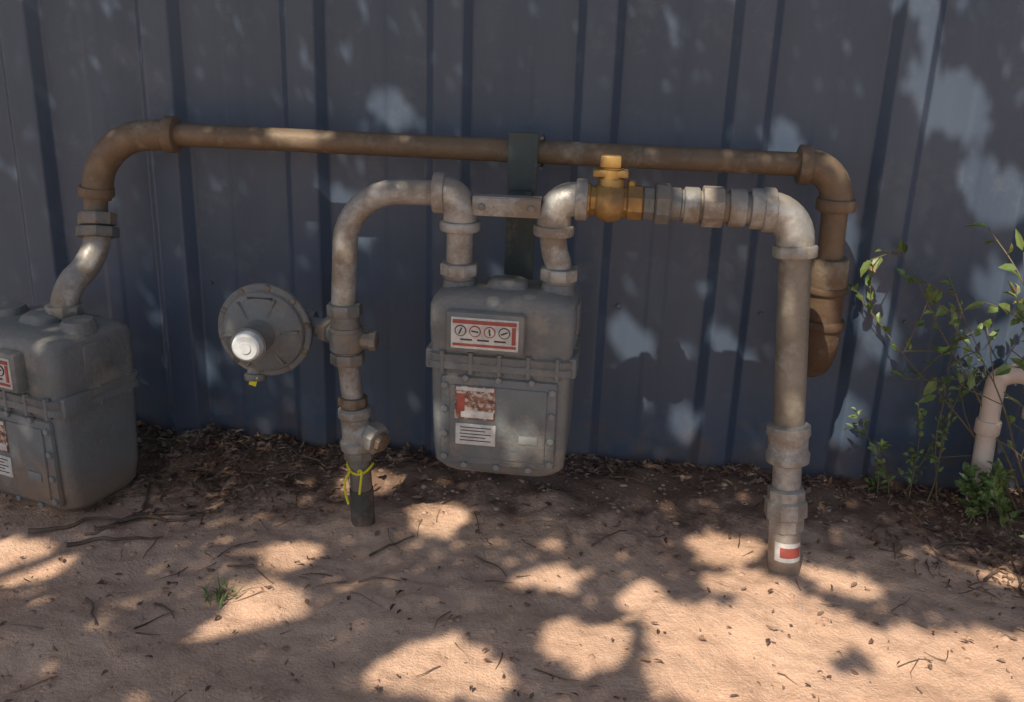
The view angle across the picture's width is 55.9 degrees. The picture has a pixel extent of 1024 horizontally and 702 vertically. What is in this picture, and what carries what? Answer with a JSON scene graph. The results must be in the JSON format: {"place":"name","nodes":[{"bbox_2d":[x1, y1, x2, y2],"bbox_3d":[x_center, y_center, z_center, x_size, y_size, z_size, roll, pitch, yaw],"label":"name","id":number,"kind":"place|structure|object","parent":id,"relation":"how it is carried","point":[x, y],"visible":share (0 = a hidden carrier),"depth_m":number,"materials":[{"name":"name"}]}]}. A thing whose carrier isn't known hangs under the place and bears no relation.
{"place":"outdoors","nodes":[
{"label":"outdoors","id":0,"kind":"place"},
{"bbox_2d":[430,172,588,286],"bbox_3d":[-0.005,-0.196,1.557,0.248,0.173,0.066,3,19,4],"label":"meter connector","id":1,"kind":"object","parent":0,"point":[563,204],"visible":1,"depth_m":1.53,"materials":[{"name":"grey metal"}]},
{"bbox_2d":[0,424,1023,701],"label":"ground","id":2,"kind":"structure","parent":0,"point":[194,658],"depth_m":1.55,"materials":[{"name":"brown soil"}]},
{"bbox_2d":[0,301,138,510],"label":"gas meter","id":3,"kind":"object","parent":2,"relation":"on","point":[68,431],"visible":1,"depth_m":1.71,"materials":[{"name":"metal"}]},
{"bbox_2d":[195,574,247,609],"bbox_3d":[-0.461,0.378,1.526,0.068,0.030,0.077,15,23,34],"label":"grass tuft","id":4,"kind":"object","parent":2,"relation":"on","point":[219,596],"visible":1,"depth_m":1.52,"materials":[{"name":"green plant"}]},
{"bbox_2d":[326,179,430,526],"bbox_3d":[-0.213,0.051,1.654,0.203,0.693,0.075,3,19,4],"label":"galvanized inlet pipe","id":5,"kind":"object","parent":2,"relation":"on","point":[364,439],"visible":0.97,"depth_m":1.62,"materials":[{"name":"metal"}]},
{"bbox_2d":[218,283,378,386],"bbox_3d":[-0.372,-0.022,1.680,0.291,0.184,0.186,3,19,4],"label":"gas regulator","id":6,"kind":"object","parent":5,"relation":"attached to","point":[264,329],"visible":0.98,"depth_m":1.66,"materials":[{"name":"metal"}]},
{"bbox_2d":[0,0,1023,491],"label":"metal fence","id":7,"kind":"object","parent":2,"relation":"on","point":[908,114],"visible":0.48,"depth_m":1.85,"materials":[{"name":"metal"}]},
{"bbox_2d":[44,115,856,376],"bbox_3d":[-0.111,-0.179,1.781,1.455,0.456,0.201,2,19,0],"label":"rusty gas pipe","id":8,"kind":"object","parent":7,"relation":"attached to","point":[824,173],"visible":0.87,"depth_m":1.71,"materials":[{"name":"metal"}]},
{"bbox_2d":[472,132,544,279],"bbox_3d":[0.000,-0.215,1.654,0.110,0.300,0.240,3,19,4],"label":"meter bracket","id":9,"kind":"object","parent":7,"relation":"attached to","point":[518,206],"visible":0.75,"depth_m":1.68,"materials":[{"name":"grey metal"}]},
{"bbox_2d":[426,275,581,476],"bbox_3d":[-0.012,0.037,1.629,0.247,0.328,0.175,4,19,7],"label":"gas meter","id":10,"kind":"object","parent":9,"relation":"hanging from","point":[502,355],"visible":0.94,"depth_m":1.56,"materials":[{"name":"metal"}]},
{"bbox_2d":[0,418,1023,701],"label":"leaf litter","id":11,"kind":"object","parent":2,"relation":"on","point":[230,446],"visible":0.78,"depth_m":1.91,"materials":[{"name":"brown plant"}]},
{"bbox_2d":[0,431,1023,701],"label":"soil clods","id":12,"kind":"object","parent":2,"relation":"on","point":[494,631],"visible":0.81,"depth_m":1.62,"materials":[{"name":"brown soil"}]},
{"bbox_2d":[8,431,1023,701],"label":"twigs","id":13,"kind":"object","parent":2,"relation":"on","point":[140,515],"visible":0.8,"depth_m":1.75,"materials":[{"name":"brown wood"}]},
{"bbox_2d":[16,439,1015,692],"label":"pebbles","id":14,"kind":"object","parent":2,"relation":"on","point":[480,581],"visible":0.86,"depth_m":1.65,"materials":[{"name":"stone"}]},
{"bbox_2d":[642,183,817,575],"bbox_3d":[0.355,0.091,1.613,0.329,0.728,0.110,8,20,17],"label":"galvanized riser pipe","id":15,"kind":"object","parent":2,"relation":"on","point":[785,219],"visible":0.98,"depth_m":1.52,"materials":[{"name":"metal"}]},
{"bbox_2d":[587,154,643,222],"bbox_3d":[0.156,-0.255,1.521,0.102,0.106,0.068,3,19,4],"label":"brass valve","id":16,"kind":"object","parent":15,"relation":"attached to","point":[612,197],"visible":0.99,"depth_m":1.50,"materials":[{"name":"gold metal"}]},
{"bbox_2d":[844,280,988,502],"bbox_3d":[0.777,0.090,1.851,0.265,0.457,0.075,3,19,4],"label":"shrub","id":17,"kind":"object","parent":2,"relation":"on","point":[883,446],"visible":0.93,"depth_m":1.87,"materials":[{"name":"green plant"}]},
{"bbox_2d":[847,222,1023,510],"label":"shrub","id":18,"kind":"object","parent":2,"relation":"on","point":[934,297],"visible":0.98,"depth_m":1.77,"materials":[{"name":"green plant"}]},
{"bbox_2d":[954,457,1023,539],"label":"shrub","id":19,"kind":"object","parent":2,"relation":"on","point":[982,501],"visible":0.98,"depth_m":1.79,"materials":[{"name":"green plant"}]},
{"bbox_2d":[965,364,1023,501],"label":"pvc vent pipe","id":20,"kind":"object","parent":2,"relation":"on","point":[987,426],"visible":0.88,"depth_m":1.82,"materials":[{"name":"white plastic"}]}
]}

